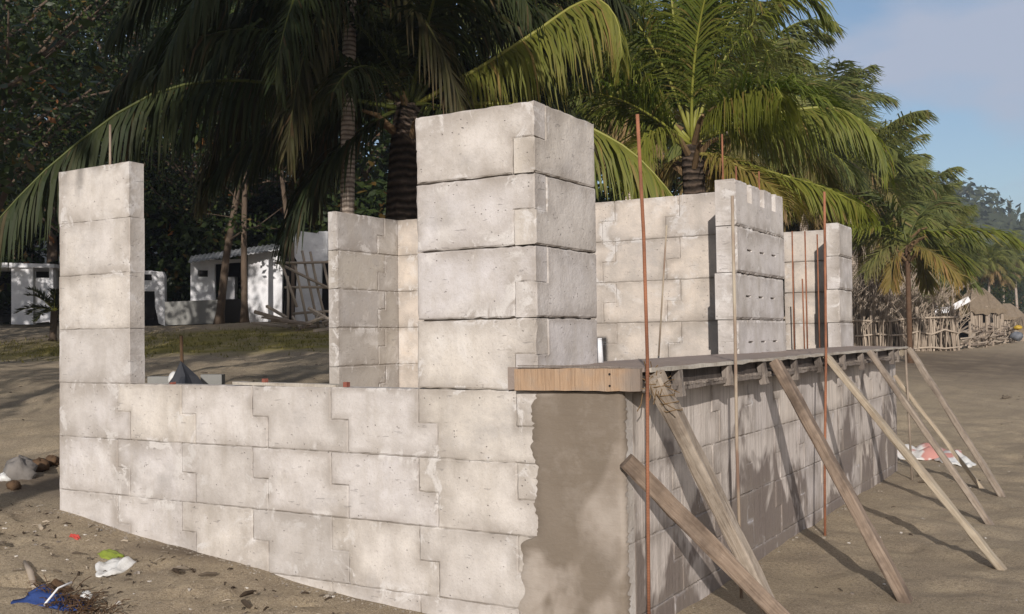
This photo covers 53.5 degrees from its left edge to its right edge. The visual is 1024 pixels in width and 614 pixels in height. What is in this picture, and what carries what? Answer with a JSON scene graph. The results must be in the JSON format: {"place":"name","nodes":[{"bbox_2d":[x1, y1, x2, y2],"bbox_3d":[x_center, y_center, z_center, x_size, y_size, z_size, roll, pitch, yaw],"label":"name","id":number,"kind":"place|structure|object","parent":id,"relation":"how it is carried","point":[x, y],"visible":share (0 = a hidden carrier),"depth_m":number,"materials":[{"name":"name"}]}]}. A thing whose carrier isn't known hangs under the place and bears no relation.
{"place":"outdoors","nodes":[
{"label":"outdoors","id":0,"kind":"place"},
{"bbox_2d":[147,376,168,383],"bbox_3d":[-4.238,0.959,12.279,0.283,0.244,0.150,-1,-2,0],"label":"loose block","id":1,"kind":"object","parent":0,"point":[158,379],"depth_m":12.21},
{"bbox_2d":[0,323,328,362],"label":"grass","id":2,"kind":"structure","parent":0,"point":[180,334],"depth_m":22.24,"materials":[{"name":"plant"}]},
{"bbox_2d":[201,374,224,383],"bbox_3d":[-3.614,0.946,12.279,0.252,0.268,0.150,-1,-2,0],"label":"loose block","id":3,"kind":"object","parent":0,"point":[212,378],"depth_m":12.21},
{"bbox_2d":[0,321,1023,613],"bbox_3d":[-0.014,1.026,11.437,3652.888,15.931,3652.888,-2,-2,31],"label":"ground","id":4,"kind":"structure","parent":0,"point":[942,563],"depth_m":7.90,"materials":[{"name":"sand"}]},
{"bbox_2d":[6,480,21,490],"bbox_3d":[-3.999,1.438,8.170,0.146,0.101,0.108,-2,-2,31],"label":"coconut husk","id":5,"kind":"object","parent":4,"relation":"on","point":[12,485],"visible":0.98,"depth_m":8.13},
{"bbox_2d":[3,454,37,479],"bbox_3d":[-4.164,1.393,8.553,0.319,0.304,0.260,-2,-2,31],"label":"stone","id":6,"kind":"object","parent":4,"relation":"on","point":[19,467],"visible":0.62,"depth_m":8.49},
{"bbox_2d":[1,204,56,272],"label":"bush","id":7,"kind":"object","parent":4,"relation":"on","point":[27,256],"visible":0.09,"depth_m":35.45,"materials":[{"name":"green plant"}]},
{"bbox_2d":[0,263,59,323],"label":"white hut","id":8,"kind":"object","parent":4,"relation":"on","point":[43,277],"visible":0.64,"depth_m":31.00,"materials":[{"name":"grey"}]},
{"bbox_2d":[13,286,58,340],"bbox_3d":[-10.826,0.122,23.974,1.763,1.349,1.580,-2,-2,31],"label":"cycad","id":9,"kind":"object","parent":4,"relation":"on","point":[52,298],"visible":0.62,"depth_m":23.86,"materials":[{"name":"green plant"}]},
{"bbox_2d":[33,457,49,471],"bbox_3d":[-4.155,1.403,8.923,0.174,0.162,0.186,0,-2,-27],"label":"coconut husk","id":10,"kind":"object","parent":4,"relation":"on","point":[43,464],"visible":0.73,"depth_m":8.88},
{"bbox_2d":[11,584,90,611],"bbox_3d":[-2.634,1.674,5.851,0.448,0.129,0.192,-1,-2,5],"label":"blue cloth","id":11,"kind":"object","parent":4,"relation":"on","point":[33,596],"visible":0.62,"depth_m":5.80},
{"bbox_2d":[23,560,36,589],"bbox_3d":[-2.900,1.638,6.138,0.040,0.097,0.685,0,-2,-31],"label":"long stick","id":12,"kind":"object","parent":11,"relation":"on","point":[30,572],"visible":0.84,"depth_m":6.17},
{"bbox_2d":[45,455,59,466],"bbox_3d":[-4.122,1.383,9.091,0.166,0.122,0.131,-1,-2,6],"label":"coconut husk","id":13,"kind":"object","parent":4,"relation":"on","point":[53,460],"visible":0.78,"depth_m":9.06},
{"bbox_2d":[0,15,107,262],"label":"broadleaf tree","id":14,"kind":"object","parent":4,"relation":"on","point":[2,210],"visible":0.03,"depth_m":37.71,"materials":[{"name":"green plant"}]},
{"bbox_2d":[1,6,111,321],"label":"tree","id":15,"kind":"object","parent":4,"relation":"on","point":[52,252],"visible":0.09,"depth_m":34.82,"materials":[{"name":"green plant"}]},
{"bbox_2d":[46,579,72,592],"bbox_3d":[-2.701,1.662,6.059,0.177,0.075,0.110,-1,-2,0],"label":"brown leaf","id":16,"kind":"object","parent":4,"relation":"on","point":[58,583],"visible":0.48,"depth_m":6.06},
{"bbox_2d":[0,3,132,212],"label":"broadleaf tree","id":17,"kind":"object","parent":4,"relation":"on","point":[7,75],"visible":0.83,"depth_m":16.32,"materials":[{"name":"green plant"}]},
{"bbox_2d":[26,575,129,613],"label":"seaweed","id":18,"kind":"object","parent":4,"relation":"on","point":[76,598],"visible":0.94,"depth_m":5.78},
{"bbox_2d":[0,184,166,323],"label":"bush","id":19,"kind":"object","parent":4,"relation":"on","point":[3,296],"visible":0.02,"depth_m":34.59,"materials":[{"name":"green plant"}]},
{"bbox_2d":[0,0,192,215],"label":"broadleaf tree","id":20,"kind":"object","parent":4,"relation":"on","point":[35,125],"visible":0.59,"depth_m":25.11,"materials":[{"name":"green plant"}]},
{"bbox_2d":[0,0,195,262],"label":"broadleaf tree","id":21,"kind":"object","parent":4,"relation":"on","point":[42,259],"depth_m":39.97,"materials":[{"name":"green plant"}]},
{"bbox_2d":[97,549,123,559],"bbox_3d":[-2.675,1.643,6.745,0.189,0.058,0.110,-1,-2,20],"label":"almond leaf","id":22,"kind":"object","parent":4,"relation":"on","point":[108,554],"visible":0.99,"depth_m":6.73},
{"bbox_2d":[95,556,136,576],"bbox_3d":[-2.579,1.667,6.548,0.216,0.088,0.320,-2,-2,31],"label":"plastic bag","id":23,"kind":"object","parent":4,"relation":"on","point":[114,566],"visible":1,"depth_m":6.53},
{"bbox_2d":[0,0,252,232],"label":"broadleaf tree","id":24,"kind":"object","parent":4,"relation":"on","point":[93,118],"visible":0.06,"depth_m":33.34,"materials":[{"name":"green plant"}]},
{"bbox_2d":[144,271,166,325],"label":"white wall","id":25,"kind":"structure","parent":4,"relation":"on","point":[155,291],"depth_m":29.50,"materials":[{"name":"grey"}]},
{"bbox_2d":[2,0,335,300],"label":"broadleaf tree","id":26,"kind":"object","parent":4,"relation":"on","point":[150,238],"visible":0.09,"depth_m":33.58,"materials":[{"name":"green plant"}]},
{"bbox_2d":[180,336,183,362],"bbox_3d":[-3.895,0.748,11.996,0.039,0.820,0.058,-2,-2,31],"label":"wooden stake","id":27,"kind":"object","parent":4,"relation":"on","point":[181,350],"visible":0.39,"depth_m":11.98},
{"bbox_2d":[168,361,202,383],"bbox_3d":[-3.829,0.840,11.906,0.537,0.420,0.490,-2,-2,31],"label":"tarpaulin","id":28,"kind":"object","parent":27,"relation":"on","point":[184,374],"visible":0.5,"depth_m":11.85,"materials":[{"name":"grey"}]},
{"bbox_2d":[145,202,240,301],"bbox_3d":[-11.236,-1.526,33.804,8.890,4.428,3.779,-2,-2,35],"label":"bush","id":29,"kind":"object","parent":4,"relation":"on","point":[190,239],"visible":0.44,"depth_m":32.74,"materials":[{"name":"green plant"}]},
{"bbox_2d":[165,299,240,325],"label":"wall","id":30,"kind":"structure","parent":4,"relation":"on","point":[190,312],"depth_m":28.20,"materials":[{"name":"grey"}]},
{"bbox_2d":[71,0,361,231],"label":"broadleaf tree","id":31,"kind":"object","parent":4,"relation":"on","point":[178,197],"visible":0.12,"depth_m":32.87,"materials":[{"name":"green plant"}]},
{"bbox_2d":[164,3,287,322],"bbox_3d":[-7.181,-3.726,26.643,3.700,8.472,4.524,-2,-2,31],"label":"tree","id":32,"kind":"object","parent":4,"relation":"on","point":[244,315],"visible":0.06,"depth_m":26.93,"materials":[{"name":"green plant"}]},
{"bbox_2d":[163,68,304,323],"bbox_3d":[-7.374,-3.146,27.262,4.745,7.470,4.478,-1,-2,-1],"label":"tree","id":33,"kind":"object","parent":4,"relation":"on","point":[219,318],"visible":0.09,"depth_m":27.89,"materials":[{"name":"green plant"}]},
{"bbox_2d":[188,243,284,321],"bbox_3d":[-8.194,-0.802,30.324,3.118,2.629,4.157,0,-2,-11],"label":"white hut","id":34,"kind":"object","parent":4,"relation":"on","point":[265,280],"visible":0.68,"depth_m":29.23,"materials":[{"name":"grey"}]},
{"bbox_2d":[98,71,385,249],"bbox_3d":[-10.497,-6.976,41.138,12.595,15.152,11.917,-1,-2,-1],"label":"broadleaf tree","id":35,"kind":"object","parent":4,"relation":"on","point":[265,235],"visible":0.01,"depth_m":39.48,"materials":[{"name":"green plant"}]},
{"bbox_2d":[214,178,306,258],"bbox_3d":[-8.147,-2.003,38.158,4.618,5.412,10.865,-2,-2,27],"label":"bush","id":36,"kind":"object","parent":4,"relation":"on","point":[278,214],"visible":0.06,"depth_m":36.08,"materials":[{"name":"green plant"}]},
{"bbox_2d":[253,305,328,331],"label":"timber scraps","id":37,"kind":"object","parent":4,"relation":"on","point":[285,321],"visible":0.69,"depth_m":24.45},
{"bbox_2d":[216,175,386,323],"bbox_3d":[-4.367,-1.643,30.355,9.877,4.920,4.198,-1,-2,20],"label":"bush","id":38,"kind":"object","parent":4,"relation":"on","point":[372,200],"visible":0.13,"depth_m":29.75,"materials":[{"name":"green plant"}]},
{"bbox_2d":[275,250,328,327],"bbox_3d":[-5.132,-0.446,25.305,1.557,1.947,0.263,-1,-2,3],"label":"bamboo scaffold","id":39,"kind":"object","parent":4,"relation":"on","point":[288,287],"visible":0.72,"depth_m":25.28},
{"bbox_2d":[200,8,408,313],"bbox_3d":[-5.464,-3.803,26.840,5.568,8.618,5.475,0,-2,-28],"label":"tree","id":40,"kind":"object","parent":4,"relation":"on","point":[283,189],"visible":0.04,"depth_m":27.44,"materials":[{"name":"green plant"}]},
{"bbox_2d":[285,231,330,321],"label":"white wall","id":41,"kind":"structure","parent":4,"relation":"on","point":[316,244],"depth_m":26.00,"materials":[{"name":"grey"}]},
{"bbox_2d":[0,0,672,274],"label":"coconut palm","id":42,"kind":"object","parent":4,"relation":"on","point":[507,80],"visible":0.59,"depth_m":11.97,"materials":[{"name":"green plant"}]},
{"bbox_2d":[214,2,479,247],"bbox_3d":[-5.885,-7.175,37.748,12.458,15.841,13.168,-1,-2,14],"label":"broadleaf tree","id":43,"kind":"object","parent":4,"relation":"on","point":[378,151],"visible":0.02,"depth_m":34.62,"materials":[{"name":"green plant"}]},
{"bbox_2d":[90,0,632,228],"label":"coconut palm","id":44,"kind":"object","parent":4,"relation":"on","point":[193,20],"visible":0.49,"depth_m":11.43,"materials":[{"name":"green plant"}]},
{"bbox_2d":[354,170,387,216],"bbox_3d":[-3.022,-2.020,32.925,5.038,5.904,11.853,-1,-2,13],"label":"bush","id":45,"kind":"object","parent":4,"relation":"on","point":[381,174],"visible":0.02,"depth_m":29.78,"materials":[{"name":"green plant"}]},
{"bbox_2d":[285,3,580,194],"bbox_3d":[-2.291,-7.078,40.681,12.458,15.841,13.168,-2,-2,41],"label":"broadleaf tree","id":46,"kind":"object","parent":4,"relation":"on","point":[385,168],"depth_m":38.14,"materials":[{"name":"green plant"}]},
{"bbox_2d":[37,483,882,613],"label":"mortar crumbs","id":47,"kind":"object","parent":4,"relation":"on","point":[329,594],"visible":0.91,"depth_m":6.70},
{"bbox_2d":[59,100,897,613],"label":"unfinished block house","id":48,"kind":"structure","parent":4,"relation":"on","point":[431,460],"depth_m":6.42,"materials":[{"name":"concrete"}]},
{"bbox_2d":[232,381,342,386],"bbox_3d":[-1.455,0.500,6.566,0.890,0.032,0.096,-2,-2,31],"label":"sill board","id":49,"kind":"object","parent":48,"relation":"on","point":[285,384],"visible":0.94,"depth_m":6.51,"materials":[{"name":"wood"}]},
{"bbox_2d":[514,368,642,391],"bbox_3d":[0.340,0.384,5.375,0.745,0.124,0.036,-2,-2,31],"label":"wooden plank","id":50,"kind":"object","parent":48,"relation":"attached to","point":[588,379],"visible":1,"depth_m":5.35,"materials":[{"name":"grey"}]},
{"bbox_2d":[518,365,642,368],"bbox_3d":[0.349,0.319,5.390,0.740,0.019,0.009,-2,-2,31],"label":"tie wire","id":51,"kind":"object","parent":50,"relation":"on","point":[569,366],"visible":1,"depth_m":5.40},
{"bbox_2d":[658,225,667,355],"bbox_3d":[1.427,-0.157,9.617,0.117,1.238,0.018,-1,-2,19],"label":"steel rod","id":52,"kind":"object","parent":48,"relation":"attached to","point":[662,291],"visible":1,"depth_m":9.61,"materials":[{"name":"metal"}]},
{"bbox_2d":[642,346,908,396],"bbox_3d":[2.556,0.467,8.343,0.102,0.188,7.281,-2,-2,31],"label":"slab formwork","id":53,"kind":"object","parent":48,"relation":"attached to","point":[694,375],"visible":0.81,"depth_m":6.81,"materials":[{"name":"wood"}]},
{"bbox_2d":[791,231,794,348],"bbox_3d":[3.400,-0.127,12.278,0.024,1.583,0.018,-2,-2,31],"label":"steel rod","id":54,"kind":"object","parent":48,"relation":"on","point":[793,292],"visible":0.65,"depth_m":12.27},
{"bbox_2d":[804,231,807,348],"bbox_3d":[3.557,-0.128,12.276,0.018,1.580,0.017,-1,-2,8],"label":"steel rod","id":55,"kind":"object","parent":48,"relation":"on","point":[806,289],"visible":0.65,"depth_m":12.28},
{"bbox_2d":[816,234,819,347],"bbox_3d":[3.704,-0.110,12.277,0.018,1.541,0.019,0,-2,-37],"label":"steel rod","id":56,"kind":"object","parent":48,"relation":"on","point":[818,291],"visible":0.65,"depth_m":12.27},
{"bbox_2d":[2,406,1016,613],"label":"pebbles","id":57,"kind":"object","parent":4,"relation":"on","point":[189,589],"visible":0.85,"depth_m":6.42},
{"bbox_2d":[0,357,1022,613],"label":"beach litter","id":58,"kind":"object","parent":4,"relation":"on","point":[184,567],"visible":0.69,"depth_m":6.45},
{"bbox_2d":[387,23,681,200],"bbox_3d":[1.185,-6.633,42.494,12.595,15.152,11.917,-3,-2,45],"label":"broadleaf tree","id":59,"kind":"object","parent":4,"relation":"on","point":[600,190],"visible":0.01,"depth_m":38.80,"materials":[{"name":"green plant"}]},
{"bbox_2d":[460,0,655,108],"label":"coconut palm","id":60,"kind":"object","parent":4,"relation":"on","point":[513,43],"visible":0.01,"depth_m":24.52,"materials":[{"name":"green plant"}]},
{"bbox_2d":[541,0,722,199],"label":"coconut palm","id":61,"kind":"object","parent":4,"relation":"on","point":[632,54],"visible":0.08,"depth_m":23.09,"materials":[{"name":"green plant"}]},
{"bbox_2d":[600,145,682,199],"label":"broadleaf tree","id":62,"kind":"object","parent":4,"relation":"on","point":[674,184],"depth_m":43.07,"materials":[{"name":"green plant"}]},
{"bbox_2d":[636,114,650,613],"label":"steel rod","id":63,"kind":"object","parent":4,"relation":"on","point":[647,358],"visible":1,"depth_m":5.09,"materials":[{"name":"metal"}]},
{"bbox_2d":[620,454,790,613],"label":"timber prop","id":64,"kind":"object","parent":4,"relation":"on","point":[701,535],"visible":0.98,"depth_m":5.28,"materials":[{"name":"wood"}]},
{"bbox_2d":[645,370,774,613],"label":"timber prop","id":65,"kind":"object","parent":4,"relation":"on","point":[702,472],"visible":0.79,"depth_m":5.36,"materials":[{"name":"wood"}]},
{"bbox_2d":[637,361,682,412],"bbox_3d":[0.771,0.409,5.232,0.242,0.270,0.263,-2,-2,31],"label":"fibre rope","id":66,"kind":"object","parent":65,"relation":"attached to","point":[664,384],"visible":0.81,"depth_m":5.19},
{"bbox_2d":[528,0,896,236],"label":"coconut palm","id":67,"kind":"object","parent":4,"relation":"on","point":[690,83],"visible":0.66,"depth_m":14.54,"materials":[{"name":"green plant"}]},
{"bbox_2d":[634,0,823,195],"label":"coconut palm","id":68,"kind":"object","parent":4,"relation":"on","point":[782,57],"visible":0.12,"depth_m":22.78,"materials":[{"name":"green plant"}]},
{"bbox_2d":[731,196,742,598],"bbox_3d":[1.387,0.560,6.261,0.031,2.502,0.033,-2,-2,31],"label":"steel rod","id":69,"kind":"object","parent":4,"relation":"on","point":[735,367],"visible":0.79,"depth_m":6.26,"materials":[{"name":"metal"}]},
{"bbox_2d":[675,0,846,184],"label":"coconut palm","id":70,"kind":"object","parent":4,"relation":"on","point":[821,37],"visible":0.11,"depth_m":29.13,"materials":[{"name":"green plant"}]},
{"bbox_2d":[747,65,890,231],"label":"coconut palm","id":71,"kind":"object","parent":4,"relation":"on","point":[857,98],"visible":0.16,"depth_m":27.74,"materials":[{"name":"green plant"}]},
{"bbox_2d":[823,192,826,535],"bbox_3d":[2.503,0.454,8.129,0.023,2.798,0.300,-2,-2,29],"label":"steel rod","id":72,"kind":"object","parent":4,"relation":"on","point":[825,334],"visible":0.84,"depth_m":8.17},
{"bbox_2d":[769,162,882,231],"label":"coconut palm","id":73,"kind":"object","parent":4,"relation":"on","point":[795,226],"depth_m":33.49,"materials":[{"name":"green plant"}]},
{"bbox_2d":[769,359,912,603],"bbox_3d":[2.123,1.114,6.586,0.080,1.798,0.130,-37,-32,25],"label":"timber prop","id":74,"kind":"object","parent":4,"relation":"on","point":[878,551],"visible":0.95,"depth_m":6.53,"materials":[{"name":"wood"}]},
{"bbox_2d":[792,50,900,155],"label":"coconut palm","id":75,"kind":"object","parent":4,"relation":"on","point":[884,99],"visible":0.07,"depth_m":36.05,"materials":[{"name":"green plant"}]},
{"bbox_2d":[795,71,937,345],"bbox_3d":[10.994,-1.849,32.736,4.881,11.404,4.956,-1,-2,9],"label":"coconut palm","id":76,"kind":"object","parent":4,"relation":"on","point":[897,125],"visible":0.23,"depth_m":31.81,"materials":[{"name":"green plant"}]},
{"bbox_2d":[783,305,958,350],"bbox_3d":[10.626,0.793,30.773,5.938,1.675,0.473,-1,-2,-6],"label":"stick fence","id":77,"kind":"object","parent":4,"relation":"on","point":[919,333],"visible":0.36,"depth_m":30.84,"materials":[{"name":"wood"}]},
{"bbox_2d":[783,244,973,349],"bbox_3d":[11.050,-0.544,31.305,6.690,4.028,2.792,-1,-2,7],"label":"brush","id":78,"kind":"object","parent":4,"relation":"on","point":[886,307],"visible":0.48,"depth_m":31.09,"materials":[{"name":"plant"}]},
{"bbox_2d":[845,222,939,319],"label":"coconut palm","id":79,"kind":"object","parent":4,"relation":"on","point":[881,281],"visible":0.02,"depth_m":35.85,"materials":[{"name":"green plant"}]},
{"bbox_2d":[830,151,955,344],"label":"coconut palm","id":80,"kind":"object","parent":4,"relation":"on","point":[905,181],"visible":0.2,"depth_m":32.24,"materials":[{"name":"green plant"}]},
{"bbox_2d":[860,120,934,333],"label":"coconut palm","id":81,"kind":"object","parent":4,"relation":"on","point":[917,157],"visible":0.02,"depth_m":39.31,"materials":[{"name":"green plant"}]},
{"bbox_2d":[844,160,956,274],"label":"coconut palm","id":82,"kind":"object","parent":4,"relation":"on","point":[933,192],"visible":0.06,"depth_m":35.91,"materials":[{"name":"green plant"}]},
{"bbox_2d":[875,116,933,173],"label":"coconut palm","id":83,"kind":"object","parent":4,"relation":"on","point":[921,137],"visible":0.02,"depth_m":45.53,"materials":[{"name":"green plant"}]},
{"bbox_2d":[904,350,912,479],"bbox_3d":[4.263,1.187,10.912,0.066,1.451,0.024,0,-2,-14],"label":"wooden stake","id":84,"kind":"object","parent":4,"relation":"on","point":[907,393],"visible":0.65,"depth_m":10.91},
{"bbox_2d":[859,207,962,317],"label":"coconut palm","id":85,"kind":"object","parent":4,"relation":"on","point":[940,279],"visible":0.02,"depth_m":39.76,"materials":[{"name":"green plant"}]},
{"bbox_2d":[823,355,1006,569],"bbox_3d":[2.960,1.120,7.554,0.118,2.142,0.055,21,-61,-43],"label":"timber prop","id":86,"kind":"object","parent":4,"relation":"on","point":[976,538],"visible":0.94,"depth_m":7.45,"materials":[{"name":"wood"}]},
{"bbox_2d":[897,443,963,460],"bbox_3d":[5.335,1.856,12.975,1.101,0.203,0.773,0,-2,-31],"label":"woven sack","id":87,"kind":"object","parent":4,"relation":"on","point":[924,451],"visible":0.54,"depth_m":12.80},
{"bbox_2d":[867,350,994,524],"bbox_3d":[3.740,1.160,9.116,0.060,1.913,0.113,-41,-36,24],"label":"timber prop","id":88,"kind":"object","parent":4,"relation":"on","point":[943,457],"visible":0.98,"depth_m":9.07,"materials":[{"name":"wood"}]},
{"bbox_2d":[844,190,1023,362],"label":"coconut palm","id":89,"kind":"object","parent":4,"relation":"on","point":[946,265],"visible":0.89,"depth_m":26.76,"materials":[{"name":"plant"}]},
{"bbox_2d":[902,142,967,243],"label":"coconut palm","id":90,"kind":"object","parent":4,"relation":"on","point":[945,177],"visible":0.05,"depth_m":42.01,"materials":[{"name":"green plant"}]},
{"bbox_2d":[893,375,984,488],"bbox_3d":[4.522,1.341,10.742,0.046,1.521,0.069,-42,-27,23],"label":"timber prop","id":91,"kind":"object","parent":4,"relation":"on","point":[941,436],"visible":0.91,"depth_m":10.72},
{"bbox_2d":[934,456,975,467],"bbox_3d":[5.475,1.903,12.577,0.482,0.121,0.437,-2,-2,31],"label":"white sheet","id":92,"kind":"object","parent":4,"relation":"on","point":[969,463],"visible":0.62,"depth_m":12.53,"materials":[{"name":"fabric"}]},
{"bbox_2d":[907,347,1005,496],"bbox_3d":[4.592,1.192,10.515,0.100,2.128,0.069,32,-61,-34],"label":"timber prop","id":93,"kind":"object","parent":4,"relation":"on","point":[966,439],"visible":0.94,"depth_m":10.45,"materials":[{"name":"wood"}]},
{"bbox_2d":[934,180,979,252],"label":"coconut palm","id":94,"kind":"object","parent":4,"relation":"on","point":[955,185],"visible":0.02,"depth_m":53.31,"materials":[{"name":"green plant"}]},
{"bbox_2d":[924,201,991,315],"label":"coconut palm","id":95,"kind":"object","parent":4,"relation":"on","point":[955,244],"visible":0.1,"depth_m":41.70,"materials":[{"name":"green plant"}]},
{"bbox_2d":[958,250,991,291],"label":"coconut palm","id":96,"kind":"object","parent":4,"relation":"on","point":[983,265],"visible":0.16,"depth_m":57.72,"materials":[{"name":"green plant"}]},
{"bbox_2d":[948,261,1012,325],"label":"broadleaf tree","id":97,"kind":"object","parent":4,"relation":"on","point":[998,291],"visible":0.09,"depth_m":73.69,"materials":[{"name":"green plant"}]},
{"bbox_2d":[954,288,1006,341],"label":"thatched hut","id":98,"kind":"object","parent":4,"relation":"on","point":[981,308],"visible":0.52,"depth_m":45.25,"materials":[{"name":"grey"}]},
{"bbox_2d":[956,318,1018,349],"bbox_3d":[18.315,1.062,38.673,0.525,1.271,17.269,-2,-2,31],"label":"woven fence","id":99,"kind":"object","parent":4,"relation":"on","point":[999,335],"visible":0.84,"depth_m":36.22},
{"bbox_2d":[960,244,1023,307],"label":"broadleaf tree","id":100,"kind":"object","parent":4,"relation":"on","point":[1012,296],"visible":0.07,"depth_m":88.53,"materials":[{"name":"green plant"}]},
{"bbox_2d":[977,233,1018,322],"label":"coconut palm","id":101,"kind":"object","parent":4,"relation":"on","point":[993,274],"visible":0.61,"depth_m":61.62,"materials":[{"name":"green plant"}]},
{"bbox_2d":[984,251,1023,301],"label":"coconut palm","id":102,"kind":"object","parent":4,"relation":"on","point":[1009,277],"visible":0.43,"depth_m":74.85,"materials":[{"name":"green plant"}]},
{"bbox_2d":[990,303,1023,324],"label":"thatched hut","id":103,"kind":"object","parent":4,"relation":"on","point":[1013,312],"visible":0.41,"depth_m":69.38,"materials":[{"name":"grey"}]},
{"bbox_2d":[992,253,1023,312],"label":"broadleaf tree","id":104,"kind":"object","parent":4,"relation":"on","point":[1020,287],"visible":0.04,"depth_m":103.55,"materials":[{"name":"green plant"}]},
{"bbox_2d":[993,229,1023,307],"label":"coconut palm","id":105,"kind":"object","parent":4,"relation":"on","point":[1019,262],"visible":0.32,"depth_m":84.95,"materials":[{"name":"green plant"}]},
{"bbox_2d":[1006,317,1023,340],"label":"thatched hut","id":106,"kind":"object","parent":4,"relation":"on","point":[1019,321],"visible":0.37,"depth_m":57.70,"materials":[{"name":"grey"}]},
{"bbox_2d":[4,0,1023,221],"label":"sky","id":107,"kind":"structure","parent":0,"point":[959,61],"materials":[{"name":"blue"}]},
{"bbox_2d":[27,155,1023,322],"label":"hill","id":108,"kind":"structure","parent":0,"point":[1005,226],"depth_m":237.18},
{"bbox_2d":[193,163,1023,311],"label":"hill forest","id":109,"kind":"object","parent":108,"relation":"on","point":[969,192],"visible":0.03,"depth_m":249.51,"materials":[{"name":"plant"}]},
{"bbox_2d":[597,338,603,362],"bbox_3d":[0.549,0.277,6.390,0.054,0.162,0.046,-2,-2,31],"label":"plastic pipe","id":110,"kind":"object","parent":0,"point":[599,352],"visible":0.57,"depth_m":6.37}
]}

